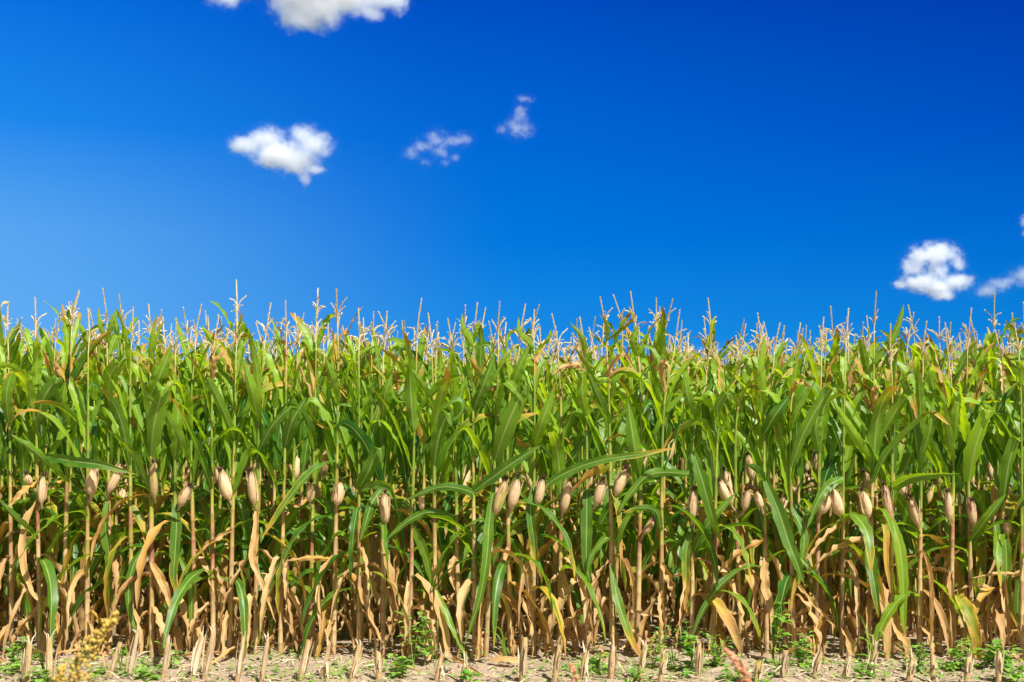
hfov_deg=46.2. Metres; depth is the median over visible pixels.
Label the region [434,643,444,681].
corn stub
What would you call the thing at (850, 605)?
corn plant
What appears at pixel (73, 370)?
corn plant
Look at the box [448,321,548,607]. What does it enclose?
corn plant
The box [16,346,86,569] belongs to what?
corn plant
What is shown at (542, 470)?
corn plant
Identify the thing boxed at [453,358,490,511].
corn plant
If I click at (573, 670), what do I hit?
seed head
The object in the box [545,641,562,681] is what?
corn stub
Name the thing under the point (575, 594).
corn plant
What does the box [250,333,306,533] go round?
corn plant
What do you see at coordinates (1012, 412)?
corn plant
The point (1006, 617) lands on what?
corn plant
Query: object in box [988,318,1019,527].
corn plant
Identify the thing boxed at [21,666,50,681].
weed
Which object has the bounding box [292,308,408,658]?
corn plant
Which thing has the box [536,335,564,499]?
corn plant
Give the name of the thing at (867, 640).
grass clump
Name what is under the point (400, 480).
corn plant
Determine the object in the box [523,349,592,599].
corn plant
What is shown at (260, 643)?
weed
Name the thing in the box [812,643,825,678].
corn stub
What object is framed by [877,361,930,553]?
corn plant
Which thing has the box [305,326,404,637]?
corn plant
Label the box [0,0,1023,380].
sky
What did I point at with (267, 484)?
corn plant
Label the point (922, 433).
corn plant
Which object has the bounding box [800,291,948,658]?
corn plant
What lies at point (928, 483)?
corn crop
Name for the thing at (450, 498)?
corn plant
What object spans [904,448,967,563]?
corn plant
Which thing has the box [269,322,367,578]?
corn plant
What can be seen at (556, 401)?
corn plant
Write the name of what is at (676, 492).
corn plant
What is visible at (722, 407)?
corn plant
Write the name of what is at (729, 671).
weed
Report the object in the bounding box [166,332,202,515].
corn plant
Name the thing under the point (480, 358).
corn plant
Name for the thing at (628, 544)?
corn plant
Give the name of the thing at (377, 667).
corn stub
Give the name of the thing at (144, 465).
corn plant
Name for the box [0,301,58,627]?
corn plant
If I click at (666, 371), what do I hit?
corn plant
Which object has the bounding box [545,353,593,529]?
corn plant
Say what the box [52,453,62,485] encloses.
corn plant
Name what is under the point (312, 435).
corn plant
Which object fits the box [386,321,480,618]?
corn plant
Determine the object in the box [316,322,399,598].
corn plant
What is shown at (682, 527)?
corn plant
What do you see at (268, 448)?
corn plant
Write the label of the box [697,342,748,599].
corn plant
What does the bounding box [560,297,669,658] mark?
corn plant
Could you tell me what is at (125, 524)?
corn plant
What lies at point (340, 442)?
corn plant
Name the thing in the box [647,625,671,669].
weed
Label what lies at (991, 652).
weed
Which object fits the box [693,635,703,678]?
corn stub
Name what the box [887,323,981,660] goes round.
corn plant
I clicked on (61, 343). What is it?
corn plant
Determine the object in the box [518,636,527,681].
corn stub
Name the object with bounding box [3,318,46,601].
corn plant
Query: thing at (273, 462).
corn plant
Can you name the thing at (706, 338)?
corn plant
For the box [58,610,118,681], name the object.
seed head
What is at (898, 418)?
corn plant
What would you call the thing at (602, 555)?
corn plant
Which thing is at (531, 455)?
corn plant
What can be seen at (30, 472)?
corn plant
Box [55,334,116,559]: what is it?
corn plant
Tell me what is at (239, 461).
corn plant
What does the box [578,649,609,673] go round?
weed
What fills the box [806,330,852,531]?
corn plant
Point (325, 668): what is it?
corn stub
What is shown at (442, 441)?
corn plant
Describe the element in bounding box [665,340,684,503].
corn plant
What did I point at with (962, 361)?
corn plant
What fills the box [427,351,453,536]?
corn plant
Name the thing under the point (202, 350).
corn plant
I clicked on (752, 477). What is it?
corn plant
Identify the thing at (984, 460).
corn plant
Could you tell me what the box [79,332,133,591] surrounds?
corn plant
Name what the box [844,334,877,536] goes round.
corn plant
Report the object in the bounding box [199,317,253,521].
corn plant
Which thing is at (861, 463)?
corn plant
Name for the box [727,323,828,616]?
corn plant
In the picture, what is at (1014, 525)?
corn plant
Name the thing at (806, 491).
corn plant
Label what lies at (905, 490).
corn plant
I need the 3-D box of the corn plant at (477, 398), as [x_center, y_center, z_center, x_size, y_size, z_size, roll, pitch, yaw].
[-0.209,0.805,6.966,0.776,2.069,0.450,-1,-4,9]
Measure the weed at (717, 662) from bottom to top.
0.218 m
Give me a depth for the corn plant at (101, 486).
8.88 m
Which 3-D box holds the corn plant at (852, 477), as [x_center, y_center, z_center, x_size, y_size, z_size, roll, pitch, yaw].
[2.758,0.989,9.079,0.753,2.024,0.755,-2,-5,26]
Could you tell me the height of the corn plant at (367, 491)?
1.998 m
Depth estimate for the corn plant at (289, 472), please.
9.76 m
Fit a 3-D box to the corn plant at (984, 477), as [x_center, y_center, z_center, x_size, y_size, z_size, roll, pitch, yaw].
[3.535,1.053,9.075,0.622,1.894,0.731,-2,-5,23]
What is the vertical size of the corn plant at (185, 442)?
2.063 m
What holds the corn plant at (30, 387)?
on the ground at (343, 638)
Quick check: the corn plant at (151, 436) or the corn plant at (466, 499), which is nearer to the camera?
the corn plant at (151, 436)
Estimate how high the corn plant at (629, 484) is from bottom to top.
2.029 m
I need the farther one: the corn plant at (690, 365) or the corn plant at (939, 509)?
the corn plant at (690, 365)
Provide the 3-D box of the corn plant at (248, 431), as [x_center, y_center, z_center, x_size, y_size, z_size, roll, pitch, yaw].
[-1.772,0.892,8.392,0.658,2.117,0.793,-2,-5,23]
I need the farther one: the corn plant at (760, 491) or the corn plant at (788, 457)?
the corn plant at (760, 491)
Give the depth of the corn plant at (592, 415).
9.13 m
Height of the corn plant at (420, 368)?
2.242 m
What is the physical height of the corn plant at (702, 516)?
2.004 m
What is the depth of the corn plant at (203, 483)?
8.40 m
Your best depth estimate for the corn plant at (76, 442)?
9.73 m
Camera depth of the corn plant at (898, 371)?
8.97 m
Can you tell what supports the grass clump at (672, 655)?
on the ground at (343, 638)
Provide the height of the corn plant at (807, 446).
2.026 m
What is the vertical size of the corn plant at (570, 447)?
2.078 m
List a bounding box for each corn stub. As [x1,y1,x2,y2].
[20,632,36,681]
[45,628,56,681]
[106,642,122,677]
[126,624,142,675]
[161,633,171,677]
[189,626,205,680]
[201,625,215,679]
[235,627,249,681]
[259,632,269,681]
[297,639,313,680]
[320,639,331,678]
[348,638,363,681]
[374,645,383,680]
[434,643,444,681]
[459,651,470,681]
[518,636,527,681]
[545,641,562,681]
[579,641,588,679]
[607,640,625,678]
[637,637,647,679]
[658,649,667,681]
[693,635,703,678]
[747,652,765,681]
[774,650,791,677]
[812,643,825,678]
[842,650,852,678]
[865,635,878,677]
[905,647,916,681]
[921,654,937,681]
[963,648,973,681]
[991,644,1004,681]
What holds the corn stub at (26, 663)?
on the ground at (343, 638)
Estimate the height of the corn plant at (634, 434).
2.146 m
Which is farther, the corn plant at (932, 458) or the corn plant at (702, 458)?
the corn plant at (702, 458)
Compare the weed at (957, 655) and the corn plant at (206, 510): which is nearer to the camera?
the weed at (957, 655)
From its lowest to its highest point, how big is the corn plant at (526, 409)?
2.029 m
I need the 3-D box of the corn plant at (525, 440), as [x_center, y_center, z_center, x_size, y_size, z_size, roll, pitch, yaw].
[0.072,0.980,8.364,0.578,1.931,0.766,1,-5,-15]
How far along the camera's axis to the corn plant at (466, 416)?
8.39 m
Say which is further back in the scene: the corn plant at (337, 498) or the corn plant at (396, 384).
the corn plant at (396, 384)
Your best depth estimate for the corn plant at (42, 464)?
8.38 m
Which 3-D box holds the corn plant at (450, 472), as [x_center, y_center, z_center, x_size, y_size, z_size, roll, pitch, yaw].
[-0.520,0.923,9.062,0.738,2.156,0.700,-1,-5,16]
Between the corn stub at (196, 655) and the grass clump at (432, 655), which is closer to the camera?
the corn stub at (196, 655)
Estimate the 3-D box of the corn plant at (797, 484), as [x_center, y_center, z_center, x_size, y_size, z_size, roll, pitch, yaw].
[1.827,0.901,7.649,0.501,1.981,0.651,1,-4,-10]
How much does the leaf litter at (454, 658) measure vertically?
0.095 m
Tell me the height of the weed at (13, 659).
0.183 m
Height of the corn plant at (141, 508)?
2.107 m
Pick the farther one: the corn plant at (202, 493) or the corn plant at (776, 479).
the corn plant at (776, 479)
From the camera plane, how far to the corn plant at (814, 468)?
8.30 m
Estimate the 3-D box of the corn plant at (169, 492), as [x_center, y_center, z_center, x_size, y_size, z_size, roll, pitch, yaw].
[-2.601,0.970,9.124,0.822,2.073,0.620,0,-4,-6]
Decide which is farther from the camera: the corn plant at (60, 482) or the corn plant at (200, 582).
the corn plant at (60, 482)
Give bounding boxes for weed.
[1,637,33,670]
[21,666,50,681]
[127,665,161,680]
[154,641,186,668]
[251,637,264,650]
[387,653,413,676]
[394,609,427,663]
[408,607,438,664]
[457,669,481,681]
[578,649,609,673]
[625,666,648,681]
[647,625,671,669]
[674,621,705,675]
[700,630,736,666]
[718,663,756,681]
[767,602,793,664]
[787,631,817,666]
[853,660,884,678]
[896,640,938,673]
[942,638,975,670]
[971,639,1023,668]
[995,662,1023,681]
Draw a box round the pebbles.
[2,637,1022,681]
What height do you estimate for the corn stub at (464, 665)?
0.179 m
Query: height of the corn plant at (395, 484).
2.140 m
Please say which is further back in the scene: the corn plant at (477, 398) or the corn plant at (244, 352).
the corn plant at (244, 352)
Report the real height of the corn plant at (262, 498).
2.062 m
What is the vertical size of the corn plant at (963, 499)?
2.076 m
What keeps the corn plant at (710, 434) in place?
on the ground at (343, 638)
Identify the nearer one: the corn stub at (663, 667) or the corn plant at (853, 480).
the corn stub at (663, 667)
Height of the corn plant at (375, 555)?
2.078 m
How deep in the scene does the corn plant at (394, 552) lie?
7.65 m
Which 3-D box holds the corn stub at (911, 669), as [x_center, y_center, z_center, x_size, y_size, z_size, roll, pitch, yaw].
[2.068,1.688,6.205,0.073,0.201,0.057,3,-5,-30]
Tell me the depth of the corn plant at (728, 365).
9.71 m
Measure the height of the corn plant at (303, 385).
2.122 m
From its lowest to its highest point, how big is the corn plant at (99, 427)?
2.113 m
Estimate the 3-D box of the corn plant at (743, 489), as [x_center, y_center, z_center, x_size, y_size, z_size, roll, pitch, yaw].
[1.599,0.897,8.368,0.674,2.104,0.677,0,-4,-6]
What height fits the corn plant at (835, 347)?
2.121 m
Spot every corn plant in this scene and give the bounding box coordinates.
[0,297,134,658]
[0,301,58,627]
[0,303,42,612]
[0,306,72,650]
[0,312,84,637]
[0,316,59,616]
[0,325,79,635]
[1,290,105,629]
[2,318,81,615]
[2,329,43,591]
[3,308,133,655]
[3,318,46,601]
[3,320,75,592]
[4,347,83,598]
[11,291,126,655]
[13,302,124,610]
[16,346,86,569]
[24,327,52,492]
[29,288,173,654]
[34,352,85,489]
[41,309,143,633]
[44,333,113,533]
[51,476,63,504]
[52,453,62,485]
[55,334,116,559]
[60,330,147,604]
[61,294,170,635]
[62,306,167,656]
[69,345,171,617]
[73,366,84,528]
[75,313,166,602]
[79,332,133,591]
[84,304,210,656]
[84,334,186,557]
[95,333,189,606]
[97,309,206,633]
[100,317,187,556]
[111,304,245,656]
[113,320,154,534]
[119,335,201,583]
[124,318,248,654]
[133,354,157,502]
[134,317,202,627]
[135,307,229,613]
[137,324,199,558]
[142,329,223,584]
[142,343,154,482]
[143,310,241,631]
[146,307,297,657]
[163,315,269,657]
[165,316,242,615]
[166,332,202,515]
[168,314,290,635]
[177,462,179,493]
[188,331,228,520]
[195,319,246,487]
[197,327,286,615]
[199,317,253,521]
[204,322,304,630]
[208,279,275,630]
[208,318,315,634]
[211,302,309,659]
[216,345,268,513]
[217,333,289,587]
[222,321,271,623]
[235,313,349,637]
[246,360,269,520]
[249,332,323,586]
[250,312,322,616]
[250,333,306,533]
[255,301,341,653]
[257,300,371,653]
[261,340,273,507]
[262,345,280,497]
[263,288,395,657]
[264,288,369,631]
[265,316,329,587]
[265,358,309,532]
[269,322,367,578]
[282,329,314,549]
[284,323,348,616]
[291,322,345,486]
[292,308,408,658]
[294,332,348,598]
[296,329,342,511]
[303,326,374,517]
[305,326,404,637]
[314,335,376,614]
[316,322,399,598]
[321,368,374,601]
[325,325,403,598]
[330,311,442,657]
[330,312,419,637]
[330,317,416,505]
[333,361,366,591]
[338,325,398,516]
[340,312,454,636]
[347,341,409,603]
[353,297,482,659]
[361,341,452,636]
[365,331,410,504]
[377,320,431,601]
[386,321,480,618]
[387,318,525,655]
[387,327,433,499]
[387,327,469,620]
[389,313,493,660]
[393,327,454,565]
[395,320,452,555]
[397,324,511,602]
[399,332,436,485]
[402,302,539,657]
[409,343,454,548]
[413,305,513,635]
[414,322,486,596]
[419,328,499,613]
[426,301,555,659]
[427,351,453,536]
[438,307,523,635]
[438,349,489,502]
[441,352,488,526]
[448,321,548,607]
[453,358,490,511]
[454,329,528,577]
[459,304,575,657]
[460,322,557,635]
[476,334,497,503]
[482,309,672,660]
[482,329,572,599]
[492,338,579,633]
[492,343,569,612]
[497,339,550,595]
[499,304,576,609]
[499,347,525,537]
[514,330,578,610]
[516,326,574,538]
[523,313,626,655]
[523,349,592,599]
[526,331,604,635]
[528,317,626,653]
[528,328,626,633]
[532,350,575,546]
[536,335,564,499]
[544,319,626,612]
[545,335,579,578]
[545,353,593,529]
[546,346,629,584]
[547,354,575,545]
[556,324,628,618]
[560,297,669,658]
[564,327,652,631]
[567,317,631,589]
[570,342,645,600]
[586,294,689,618]
[586,319,704,638]
[592,291,698,653]
[599,329,683,619]
[602,310,718,656]
[606,298,711,635]
[611,334,673,600]
[619,334,744,655]
[620,298,689,602]
[623,343,648,572]
[624,331,722,618]
[626,362,683,509]
[637,306,683,616]
[641,333,749,632]
[641,336,688,495]
[647,334,717,588]
[650,323,765,656]
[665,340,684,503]
[666,298,772,618]
[667,321,713,501]
[669,318,752,523]
[670,344,759,597]
[671,344,703,494]
[673,342,719,564]
[682,324,734,634]
[682,339,775,633]
[685,321,789,652]
[689,343,753,519]
[690,322,815,654]
[697,313,788,632]
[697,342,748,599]
[697,347,731,514]
[705,319,789,601]
[713,341,761,520]
[724,341,754,506]
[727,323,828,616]
[732,323,781,555]
[739,345,784,508]
[740,348,767,585]
[741,323,820,634]
[744,323,846,661]
[751,332,808,586]
[752,353,787,574]
[758,328,845,630]
[758,330,857,618]
[770,317,885,656]
[780,331,856,602]
[784,334,816,590]
[787,306,868,634]
[787,308,897,657]
[789,331,847,572]
[793,325,819,473]
[793,325,902,612]
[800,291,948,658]
[804,317,907,634]
[805,349,852,534]
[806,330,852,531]
[809,351,880,567]
[824,323,956,656]
[833,335,882,612]
[836,316,927,638]
[841,321,940,635]
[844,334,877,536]
[845,339,904,588]
[849,322,897,580]
[854,321,973,660]
[855,364,881,501]
[859,373,926,616]
[865,312,954,637]
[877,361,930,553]
[878,316,976,631]
[880,351,935,595]
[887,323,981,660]
[887,359,934,582]
[888,305,966,592]
[894,308,1017,658]
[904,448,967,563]
[907,383,966,564]
[908,348,931,554]
[915,327,998,633]
[923,454,962,580]
[925,361,957,596]
[926,333,991,593]
[930,322,993,612]
[934,320,1019,613]
[936,324,1023,634]
[936,330,1010,573]
[947,329,1022,656]
[952,327,1019,614]
[955,313,1019,590]
[958,292,1019,626]
[960,323,1023,659]
[963,381,1019,597]
[982,302,1023,586]
[983,330,1016,575]
[985,395,1019,580]
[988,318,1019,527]
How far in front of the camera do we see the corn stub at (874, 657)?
6.23 m
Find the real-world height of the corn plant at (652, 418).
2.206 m
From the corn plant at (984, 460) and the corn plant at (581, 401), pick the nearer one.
the corn plant at (581, 401)
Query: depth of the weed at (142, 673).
6.13 m
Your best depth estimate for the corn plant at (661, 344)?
7.61 m
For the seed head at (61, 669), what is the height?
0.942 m
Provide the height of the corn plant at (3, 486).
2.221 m
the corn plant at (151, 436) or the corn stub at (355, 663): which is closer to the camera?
the corn stub at (355, 663)
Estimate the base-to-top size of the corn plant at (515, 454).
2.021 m
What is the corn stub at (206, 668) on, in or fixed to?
on the ground at (343, 638)
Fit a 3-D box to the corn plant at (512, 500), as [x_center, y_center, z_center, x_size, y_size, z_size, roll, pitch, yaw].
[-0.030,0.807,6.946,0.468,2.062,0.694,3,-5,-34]
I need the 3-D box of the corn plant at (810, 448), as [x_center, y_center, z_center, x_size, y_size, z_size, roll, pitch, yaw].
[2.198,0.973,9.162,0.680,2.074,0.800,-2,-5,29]
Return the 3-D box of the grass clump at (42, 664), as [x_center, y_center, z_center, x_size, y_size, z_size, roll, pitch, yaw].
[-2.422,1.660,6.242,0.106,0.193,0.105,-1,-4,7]
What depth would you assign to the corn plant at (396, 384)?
9.10 m
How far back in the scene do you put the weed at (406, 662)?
6.33 m
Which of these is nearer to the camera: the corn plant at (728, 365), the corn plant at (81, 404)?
the corn plant at (81, 404)
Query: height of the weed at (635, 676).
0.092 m
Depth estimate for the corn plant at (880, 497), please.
9.80 m
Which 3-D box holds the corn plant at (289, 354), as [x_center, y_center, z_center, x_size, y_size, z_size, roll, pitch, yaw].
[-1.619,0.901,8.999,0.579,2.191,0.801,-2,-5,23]
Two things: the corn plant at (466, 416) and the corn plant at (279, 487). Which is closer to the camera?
the corn plant at (466, 416)
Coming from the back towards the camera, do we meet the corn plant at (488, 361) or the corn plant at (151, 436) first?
the corn plant at (488, 361)
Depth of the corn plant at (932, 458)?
9.03 m
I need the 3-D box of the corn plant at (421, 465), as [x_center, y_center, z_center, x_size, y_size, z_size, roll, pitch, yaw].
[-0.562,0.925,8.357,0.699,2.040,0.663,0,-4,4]
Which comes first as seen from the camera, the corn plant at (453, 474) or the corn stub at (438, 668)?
the corn stub at (438, 668)
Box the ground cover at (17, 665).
[0,615,1023,681]
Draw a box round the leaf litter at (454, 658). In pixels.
[0,605,1023,676]
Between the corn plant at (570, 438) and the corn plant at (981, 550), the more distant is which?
the corn plant at (570, 438)
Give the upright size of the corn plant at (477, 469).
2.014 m
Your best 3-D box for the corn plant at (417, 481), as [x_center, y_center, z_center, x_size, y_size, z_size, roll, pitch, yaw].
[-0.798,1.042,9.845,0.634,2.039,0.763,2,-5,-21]
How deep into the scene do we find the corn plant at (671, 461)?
9.06 m
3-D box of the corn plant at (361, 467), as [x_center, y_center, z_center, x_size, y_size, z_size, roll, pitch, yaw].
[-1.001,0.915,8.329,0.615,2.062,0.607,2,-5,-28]
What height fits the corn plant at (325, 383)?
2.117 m
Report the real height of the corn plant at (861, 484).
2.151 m
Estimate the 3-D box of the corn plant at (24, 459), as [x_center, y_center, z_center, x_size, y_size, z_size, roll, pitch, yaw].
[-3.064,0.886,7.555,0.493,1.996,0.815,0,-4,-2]
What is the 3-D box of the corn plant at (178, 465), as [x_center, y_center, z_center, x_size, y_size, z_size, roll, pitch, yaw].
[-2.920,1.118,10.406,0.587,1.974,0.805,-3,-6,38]
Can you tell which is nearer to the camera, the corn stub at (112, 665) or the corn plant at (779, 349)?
the corn stub at (112, 665)
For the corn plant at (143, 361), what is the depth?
9.77 m
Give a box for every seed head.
[52,663,66,681]
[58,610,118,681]
[569,663,579,681]
[723,647,750,681]
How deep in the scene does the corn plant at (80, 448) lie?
10.49 m
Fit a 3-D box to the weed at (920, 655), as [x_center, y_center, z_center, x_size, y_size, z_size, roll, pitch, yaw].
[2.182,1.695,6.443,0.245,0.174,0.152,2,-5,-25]
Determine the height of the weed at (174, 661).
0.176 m
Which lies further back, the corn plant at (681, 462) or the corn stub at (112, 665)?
the corn plant at (681, 462)
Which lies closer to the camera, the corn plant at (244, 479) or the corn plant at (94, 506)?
the corn plant at (94, 506)
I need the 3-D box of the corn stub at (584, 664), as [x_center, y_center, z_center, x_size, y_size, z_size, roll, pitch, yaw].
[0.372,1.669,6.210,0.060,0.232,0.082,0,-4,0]
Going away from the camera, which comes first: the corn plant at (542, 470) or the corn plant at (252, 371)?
the corn plant at (252, 371)
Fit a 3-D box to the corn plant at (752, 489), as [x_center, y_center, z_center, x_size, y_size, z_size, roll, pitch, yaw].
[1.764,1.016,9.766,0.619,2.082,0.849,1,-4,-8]
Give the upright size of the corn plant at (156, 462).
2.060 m
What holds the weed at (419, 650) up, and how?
on the ground at (343, 638)
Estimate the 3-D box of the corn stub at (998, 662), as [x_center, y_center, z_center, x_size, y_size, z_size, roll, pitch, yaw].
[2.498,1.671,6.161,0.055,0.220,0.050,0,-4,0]
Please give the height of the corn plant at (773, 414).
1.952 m
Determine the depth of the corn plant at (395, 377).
8.32 m
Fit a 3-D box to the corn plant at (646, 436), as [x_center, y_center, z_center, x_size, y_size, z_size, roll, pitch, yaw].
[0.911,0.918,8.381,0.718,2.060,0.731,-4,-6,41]
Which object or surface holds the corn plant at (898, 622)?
on the ground at (343, 638)
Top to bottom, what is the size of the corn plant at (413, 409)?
2.096 m
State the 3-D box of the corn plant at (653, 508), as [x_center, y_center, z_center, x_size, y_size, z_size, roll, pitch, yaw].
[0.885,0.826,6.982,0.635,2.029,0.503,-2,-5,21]
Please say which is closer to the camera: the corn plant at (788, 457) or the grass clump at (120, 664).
the grass clump at (120, 664)
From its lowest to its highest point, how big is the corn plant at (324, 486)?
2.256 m
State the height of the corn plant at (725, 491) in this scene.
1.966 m
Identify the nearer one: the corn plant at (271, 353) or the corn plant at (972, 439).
the corn plant at (972, 439)
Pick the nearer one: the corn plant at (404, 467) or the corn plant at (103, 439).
the corn plant at (404, 467)
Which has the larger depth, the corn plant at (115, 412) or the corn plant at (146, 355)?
the corn plant at (146, 355)
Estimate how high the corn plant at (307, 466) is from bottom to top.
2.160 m
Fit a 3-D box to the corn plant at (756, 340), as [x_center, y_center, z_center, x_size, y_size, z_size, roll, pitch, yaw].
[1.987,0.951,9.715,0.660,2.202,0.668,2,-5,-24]
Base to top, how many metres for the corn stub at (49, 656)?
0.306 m
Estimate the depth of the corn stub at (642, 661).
6.21 m
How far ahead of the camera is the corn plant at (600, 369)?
7.67 m
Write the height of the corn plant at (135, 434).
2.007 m
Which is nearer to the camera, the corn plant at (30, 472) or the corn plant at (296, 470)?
the corn plant at (296, 470)
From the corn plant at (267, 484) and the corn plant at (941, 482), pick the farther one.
the corn plant at (941, 482)
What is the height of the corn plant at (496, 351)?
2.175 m
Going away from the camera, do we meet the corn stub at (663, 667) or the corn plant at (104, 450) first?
the corn stub at (663, 667)
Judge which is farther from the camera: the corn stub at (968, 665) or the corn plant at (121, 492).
the corn plant at (121, 492)
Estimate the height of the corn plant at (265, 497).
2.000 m
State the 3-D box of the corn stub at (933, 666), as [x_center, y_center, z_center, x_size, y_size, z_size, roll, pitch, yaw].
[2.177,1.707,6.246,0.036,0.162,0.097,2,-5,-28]
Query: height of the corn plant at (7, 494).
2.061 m
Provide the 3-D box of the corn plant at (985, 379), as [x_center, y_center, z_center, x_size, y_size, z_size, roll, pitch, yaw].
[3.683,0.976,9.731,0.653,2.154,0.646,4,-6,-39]
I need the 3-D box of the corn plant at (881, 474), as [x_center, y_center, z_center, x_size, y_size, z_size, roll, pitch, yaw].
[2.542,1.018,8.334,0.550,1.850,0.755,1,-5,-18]
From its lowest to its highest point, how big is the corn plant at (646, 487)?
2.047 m
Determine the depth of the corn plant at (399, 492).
9.00 m
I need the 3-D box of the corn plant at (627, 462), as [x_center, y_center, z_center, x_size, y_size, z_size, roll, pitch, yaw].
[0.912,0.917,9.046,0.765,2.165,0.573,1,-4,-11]
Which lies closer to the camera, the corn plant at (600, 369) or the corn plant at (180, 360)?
the corn plant at (600, 369)
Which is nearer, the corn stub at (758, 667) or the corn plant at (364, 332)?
the corn stub at (758, 667)
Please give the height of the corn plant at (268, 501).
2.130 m
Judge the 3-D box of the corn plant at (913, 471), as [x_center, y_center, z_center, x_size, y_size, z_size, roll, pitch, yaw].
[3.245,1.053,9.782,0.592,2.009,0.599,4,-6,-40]
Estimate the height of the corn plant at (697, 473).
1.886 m
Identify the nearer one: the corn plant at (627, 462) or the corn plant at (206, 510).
the corn plant at (206, 510)
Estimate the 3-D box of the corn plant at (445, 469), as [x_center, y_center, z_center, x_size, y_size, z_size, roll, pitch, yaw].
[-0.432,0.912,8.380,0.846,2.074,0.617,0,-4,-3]
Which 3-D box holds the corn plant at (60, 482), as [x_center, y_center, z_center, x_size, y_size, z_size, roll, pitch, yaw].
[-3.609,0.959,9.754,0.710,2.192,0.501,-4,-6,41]
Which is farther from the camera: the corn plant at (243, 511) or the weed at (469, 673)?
the corn plant at (243, 511)
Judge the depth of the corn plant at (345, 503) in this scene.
8.36 m
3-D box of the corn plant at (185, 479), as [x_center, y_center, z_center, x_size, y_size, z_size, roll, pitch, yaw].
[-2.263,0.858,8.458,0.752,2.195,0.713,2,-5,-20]
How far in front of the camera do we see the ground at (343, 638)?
6.66 m
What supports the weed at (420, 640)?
on the ground at (343, 638)
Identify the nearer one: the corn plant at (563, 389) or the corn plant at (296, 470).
the corn plant at (296, 470)
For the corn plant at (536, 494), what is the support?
on the ground at (343, 638)
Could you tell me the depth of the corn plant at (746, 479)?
9.04 m
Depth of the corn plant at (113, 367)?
6.97 m
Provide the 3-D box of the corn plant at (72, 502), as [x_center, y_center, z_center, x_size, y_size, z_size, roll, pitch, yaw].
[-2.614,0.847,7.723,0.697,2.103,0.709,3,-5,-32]
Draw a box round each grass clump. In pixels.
[32,643,44,671]
[109,646,127,670]
[428,641,438,670]
[485,624,509,662]
[661,645,682,666]
[852,612,890,667]
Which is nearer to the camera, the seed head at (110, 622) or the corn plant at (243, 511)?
the seed head at (110, 622)
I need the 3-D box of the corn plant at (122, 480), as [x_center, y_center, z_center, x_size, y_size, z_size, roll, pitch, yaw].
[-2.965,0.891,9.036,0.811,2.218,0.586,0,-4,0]
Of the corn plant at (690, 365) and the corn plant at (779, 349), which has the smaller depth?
the corn plant at (779, 349)
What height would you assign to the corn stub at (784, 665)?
0.197 m
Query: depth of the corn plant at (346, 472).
9.72 m
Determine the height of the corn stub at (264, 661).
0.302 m
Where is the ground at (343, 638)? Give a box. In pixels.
[0,558,1023,681]
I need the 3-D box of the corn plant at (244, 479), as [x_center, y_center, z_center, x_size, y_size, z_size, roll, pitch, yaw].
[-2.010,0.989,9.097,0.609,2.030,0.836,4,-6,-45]
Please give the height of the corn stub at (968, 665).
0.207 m
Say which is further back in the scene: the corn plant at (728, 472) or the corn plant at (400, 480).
the corn plant at (400, 480)
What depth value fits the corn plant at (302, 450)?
7.65 m
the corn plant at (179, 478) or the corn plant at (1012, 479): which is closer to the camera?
the corn plant at (1012, 479)
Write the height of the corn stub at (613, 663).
0.251 m
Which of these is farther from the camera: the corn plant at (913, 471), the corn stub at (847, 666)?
the corn plant at (913, 471)
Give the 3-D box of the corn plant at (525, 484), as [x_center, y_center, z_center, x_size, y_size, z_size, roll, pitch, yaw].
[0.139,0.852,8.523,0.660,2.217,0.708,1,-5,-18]
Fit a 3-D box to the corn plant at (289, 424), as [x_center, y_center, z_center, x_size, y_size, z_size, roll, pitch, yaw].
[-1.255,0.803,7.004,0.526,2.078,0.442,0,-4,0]
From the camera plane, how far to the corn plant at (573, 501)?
9.72 m
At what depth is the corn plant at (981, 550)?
7.53 m
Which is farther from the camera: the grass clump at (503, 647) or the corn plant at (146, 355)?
the corn plant at (146, 355)
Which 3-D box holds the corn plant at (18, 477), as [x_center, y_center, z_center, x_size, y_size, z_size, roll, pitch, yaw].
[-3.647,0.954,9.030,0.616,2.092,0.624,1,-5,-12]
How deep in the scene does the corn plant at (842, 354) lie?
8.36 m
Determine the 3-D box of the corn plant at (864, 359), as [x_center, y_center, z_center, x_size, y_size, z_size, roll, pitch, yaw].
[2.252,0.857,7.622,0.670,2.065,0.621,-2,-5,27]
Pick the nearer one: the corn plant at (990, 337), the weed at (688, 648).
the weed at (688, 648)
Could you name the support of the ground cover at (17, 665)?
on the ground at (343, 638)
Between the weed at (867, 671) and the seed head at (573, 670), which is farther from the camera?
the weed at (867, 671)
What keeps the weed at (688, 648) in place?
on the ground at (343, 638)
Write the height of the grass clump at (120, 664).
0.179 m
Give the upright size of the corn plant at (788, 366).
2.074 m
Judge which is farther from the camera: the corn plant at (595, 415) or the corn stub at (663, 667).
the corn plant at (595, 415)
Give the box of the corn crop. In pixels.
[0,325,1023,643]
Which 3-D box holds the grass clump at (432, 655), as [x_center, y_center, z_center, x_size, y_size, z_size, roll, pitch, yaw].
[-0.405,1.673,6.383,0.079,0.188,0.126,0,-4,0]
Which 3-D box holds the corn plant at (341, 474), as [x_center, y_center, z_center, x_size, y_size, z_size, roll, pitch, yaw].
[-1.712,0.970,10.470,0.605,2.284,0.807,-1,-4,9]
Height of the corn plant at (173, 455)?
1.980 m
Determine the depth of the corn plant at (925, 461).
9.74 m
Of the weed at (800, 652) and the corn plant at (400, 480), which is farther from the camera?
the corn plant at (400, 480)
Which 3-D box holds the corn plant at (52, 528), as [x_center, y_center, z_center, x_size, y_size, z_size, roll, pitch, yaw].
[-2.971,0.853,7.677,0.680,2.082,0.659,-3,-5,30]
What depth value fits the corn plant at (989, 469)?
8.40 m

